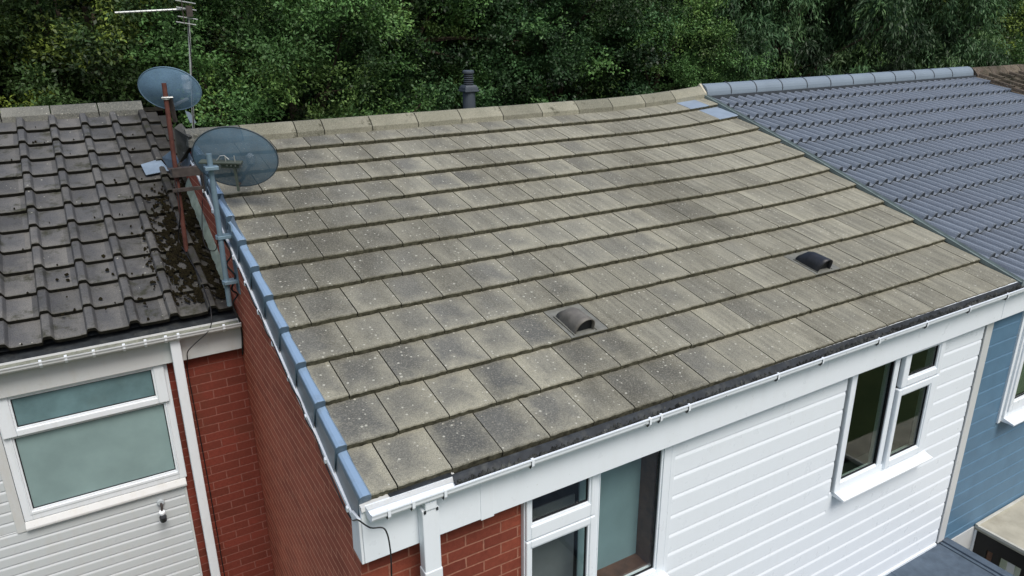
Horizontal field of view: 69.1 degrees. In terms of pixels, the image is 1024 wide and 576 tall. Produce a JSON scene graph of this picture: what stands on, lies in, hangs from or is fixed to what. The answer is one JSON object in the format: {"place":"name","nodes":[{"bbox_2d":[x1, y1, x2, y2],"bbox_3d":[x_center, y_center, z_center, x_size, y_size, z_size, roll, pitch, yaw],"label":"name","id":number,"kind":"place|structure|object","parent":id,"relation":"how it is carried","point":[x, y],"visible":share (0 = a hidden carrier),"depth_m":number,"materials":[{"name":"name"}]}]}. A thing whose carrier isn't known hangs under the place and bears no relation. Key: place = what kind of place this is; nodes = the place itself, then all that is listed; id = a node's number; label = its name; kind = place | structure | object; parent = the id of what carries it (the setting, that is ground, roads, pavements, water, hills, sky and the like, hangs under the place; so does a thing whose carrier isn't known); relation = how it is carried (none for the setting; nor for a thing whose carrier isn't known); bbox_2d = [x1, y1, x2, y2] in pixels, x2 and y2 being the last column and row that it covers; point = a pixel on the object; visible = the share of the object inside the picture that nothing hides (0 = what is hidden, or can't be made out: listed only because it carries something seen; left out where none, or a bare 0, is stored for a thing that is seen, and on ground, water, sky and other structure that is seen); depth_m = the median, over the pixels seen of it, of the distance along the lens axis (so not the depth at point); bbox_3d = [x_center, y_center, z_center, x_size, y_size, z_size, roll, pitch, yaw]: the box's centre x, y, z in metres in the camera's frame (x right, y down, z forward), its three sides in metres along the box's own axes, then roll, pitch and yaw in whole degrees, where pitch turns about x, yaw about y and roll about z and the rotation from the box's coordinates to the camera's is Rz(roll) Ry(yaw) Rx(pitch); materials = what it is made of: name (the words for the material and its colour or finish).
{"place":"outdoors","nodes":[
{"label":"outdoors","id":0,"kind":"place"},
{"bbox_2d":[698,66,1023,575],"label":"terraced house","id":1,"kind":"structure","parent":0,"point":[939,151],"depth_m":8.16,"materials":[{"name":"grey tile"}]},
{"bbox_2d":[996,311,1023,425],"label":"window","id":2,"kind":"structure","parent":1,"relation":"in","point":[1011,409],"depth_m":7.11,"materials":[{"name":"white plastic"}]},
{"bbox_2d":[971,64,1023,94],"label":"terraced house","id":3,"kind":"structure","parent":0,"point":[1010,76],"depth_m":12.05,"materials":[{"name":"brown tile"}]},
{"label":"ground","id":4,"kind":"structure","parent":0,"visible":0},
{"bbox_2d":[0,0,123,112],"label":"tree","id":5,"kind":"object","parent":4,"relation":"on","point":[6,23],"visible":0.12,"depth_m":12.62,"materials":[{"name":"green plant"}]},
{"bbox_2d":[0,1,135,100],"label":"tree","id":6,"kind":"object","parent":4,"relation":"on","point":[38,46],"depth_m":15.36,"materials":[{"name":"green plant"}]},
{"bbox_2d":[0,101,273,575],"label":"terraced house","id":7,"kind":"structure","parent":4,"relation":"on","point":[101,454],"depth_m":5.81,"materials":[{"name":"tile"}]},
{"bbox_2d":[0,364,186,530],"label":"window","id":8,"kind":"structure","parent":7,"relation":"in","point":[77,449],"depth_m":5.54,"materials":[{"name":"white plastic"}]},
{"bbox_2d":[11,126,225,344],"bbox_3d":[-3.626,-0.655,6.321,1.701,1.130,2.953,-12,23,-29],"label":"moss","id":9,"kind":"object","parent":7,"relation":"on","point":[173,257],"visible":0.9,"depth_m":6.10,"materials":[{"name":"green plant"}]},
{"bbox_2d":[157,499,166,522],"bbox_3d":[-2.774,1.772,5.897,0.060,0.164,0.113,-12,23,-29],"label":"security camera","id":10,"kind":"object","parent":7,"relation":"attached to","point":[162,514],"visible":1,"depth_m":5.89,"materials":[{"name":"grey plastic"}]},
{"bbox_2d":[137,66,205,251],"bbox_3d":[-2.661,-1.044,6.053,0.392,1.467,0.409,18,27,41],"label":"satellite dish","id":11,"kind":"object","parent":7,"relation":"attached to","point":[169,104],"visible":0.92,"depth_m":5.85,"materials":[{"name":"grey metal"}]},
{"bbox_2d":[141,111,242,244],"bbox_3d":[-2.858,-1.018,6.373,0.582,0.695,3.181,-10,22,-24],"label":"lead flashing","id":12,"kind":"object","parent":7,"relation":"on","point":[183,149],"visible":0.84,"depth_m":6.55,"materials":[{"name":"metal"}]},
{"bbox_2d":[176,181,224,575],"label":"cable","id":13,"kind":"object","parent":7,"relation":"attached to","point":[189,378],"visible":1,"depth_m":5.97,"materials":[{"name":"black plastic"}]},
{"bbox_2d":[202,200,217,250],"bbox_3d":[-2.470,-0.485,6.039,0.073,0.359,0.556,-12,23,-30],"label":"cable","id":14,"kind":"object","parent":7,"relation":"attached to","point":[202,231],"visible":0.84,"depth_m":6.16,"materials":[{"name":"black plastic"}]},
{"bbox_2d":[0,0,294,127],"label":"tree","id":15,"kind":"object","parent":4,"relation":"on","point":[89,40],"visible":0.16,"depth_m":12.46,"materials":[{"name":"green plant"}]},
{"bbox_2d":[0,0,299,127],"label":"tree","id":16,"kind":"object","parent":4,"relation":"on","point":[81,2],"depth_m":15.91,"materials":[{"name":"green plant"}]},
{"bbox_2d":[109,0,445,136],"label":"tree","id":17,"kind":"object","parent":4,"relation":"on","point":[300,23],"visible":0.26,"depth_m":12.85,"materials":[{"name":"green plant"}]},
{"bbox_2d":[142,0,449,123],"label":"tree","id":18,"kind":"object","parent":4,"relation":"on","point":[237,72],"depth_m":18.01,"materials":[{"name":"green plant"}]},
{"bbox_2d":[268,0,566,121],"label":"tree","id":19,"kind":"object","parent":4,"relation":"on","point":[493,39],"visible":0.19,"depth_m":15.56,"materials":[{"name":"green plant"}]},
{"bbox_2d":[343,0,586,110],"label":"tree","id":20,"kind":"object","parent":4,"relation":"on","point":[432,31],"visible":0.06,"depth_m":17.07,"materials":[{"name":"green plant"}]},
{"bbox_2d":[23,0,1023,121],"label":"wood","id":21,"kind":"object","parent":4,"relation":"on","point":[251,23],"depth_m":24.82,"materials":[{"name":"green plant"}]},
{"bbox_2d":[424,4,640,107],"bbox_3d":[-0.311,-7.570,22.226,8.758,14.096,8.822,-4,20,-11],"label":"tree","id":22,"kind":"object","parent":4,"relation":"on","point":[545,26],"depth_m":20.00,"materials":[{"name":"green plant"}]},
{"bbox_2d":[427,0,681,108],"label":"tree","id":23,"kind":"object","parent":4,"relation":"on","point":[557,68],"visible":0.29,"depth_m":16.46,"materials":[{"name":"green plant"}]},
{"bbox_2d":[182,86,1023,575],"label":"terraced house","id":24,"kind":"structure","parent":4,"relation":"on","point":[686,332],"depth_m":5.47,"materials":[{"name":"tile"}]},
{"bbox_2d":[115,0,197,127],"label":"television aerial","id":25,"kind":"object","parent":24,"relation":"on","point":[189,11],"visible":0.89,"depth_m":6.47,"materials":[{"name":"metal"}]},
{"bbox_2d":[192,126,278,305],"bbox_3d":[-2.050,-0.559,5.556,0.528,1.298,0.497,-17,26,-38],"label":"satellite dish","id":26,"kind":"object","parent":24,"relation":"attached to","point":[227,164],"visible":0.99,"depth_m":5.35,"materials":[{"name":"grey metal"}]},
{"bbox_2d":[223,239,243,354],"bbox_3d":[-2.111,0.091,5.638,0.064,0.996,0.193,-12,23,-29],"label":"cable","id":27,"kind":"object","parent":26,"relation":"hanging from","point":[227,261],"visible":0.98,"depth_m":5.58,"materials":[{"name":"black plastic"}]},
{"bbox_2d":[238,267,391,575],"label":"cable","id":28,"kind":"object","parent":24,"relation":"attached to","point":[317,440],"visible":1,"depth_m":4.04,"materials":[{"name":"black plastic"}]},
{"bbox_2d":[458,70,478,108],"bbox_3d":[-0.473,-2.023,8.201,0.172,0.729,0.172,-12,23,-29],"label":"boiler flue","id":29,"kind":"object","parent":24,"relation":"on","point":[468,89],"visible":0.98,"depth_m":8.10,"materials":[{"name":"grey plastic"}]},
{"bbox_2d":[521,446,671,575],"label":"window","id":30,"kind":"structure","parent":24,"relation":"in","point":[619,515],"depth_m":4.88,"materials":[{"name":"white plastic"}]},
{"bbox_2d":[830,340,946,502],"bbox_3d":[3.098,1.037,6.062,1.220,1.148,0.170,-12,23,-29],"label":"window","id":31,"kind":"structure","parent":24,"relation":"in","point":[883,465],"depth_m":6.10,"materials":[{"name":"white plastic"}]},
{"bbox_2d":[541,0,781,100],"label":"tree","id":32,"kind":"object","parent":4,"relation":"on","point":[704,9],"visible":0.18,"depth_m":17.88,"materials":[{"name":"green plant"}]},
{"bbox_2d":[591,0,808,91],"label":"tree","id":33,"kind":"object","parent":4,"relation":"on","point":[742,12],"visible":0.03,"depth_m":19.77,"materials":[{"name":"green plant"}]},
{"bbox_2d":[645,0,936,88],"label":"tree","id":34,"kind":"object","parent":4,"relation":"on","point":[858,28],"visible":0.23,"depth_m":19.29,"materials":[{"name":"green plant"}]},
{"bbox_2d":[743,0,1019,75],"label":"tree","id":35,"kind":"object","parent":4,"relation":"on","point":[943,53],"visible":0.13,"depth_m":22.40,"materials":[{"name":"green plant"}]},
{"bbox_2d":[824,0,1023,65],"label":"tree","id":36,"kind":"object","parent":4,"relation":"on","point":[1008,40],"depth_m":25.01,"materials":[{"name":"green plant"}]},
{"bbox_2d":[916,0,1023,68],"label":"tree","id":37,"kind":"object","parent":4,"relation":"on","point":[1018,50],"visible":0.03,"depth_m":27.96,"materials":[{"name":"green plant"}]}
]}

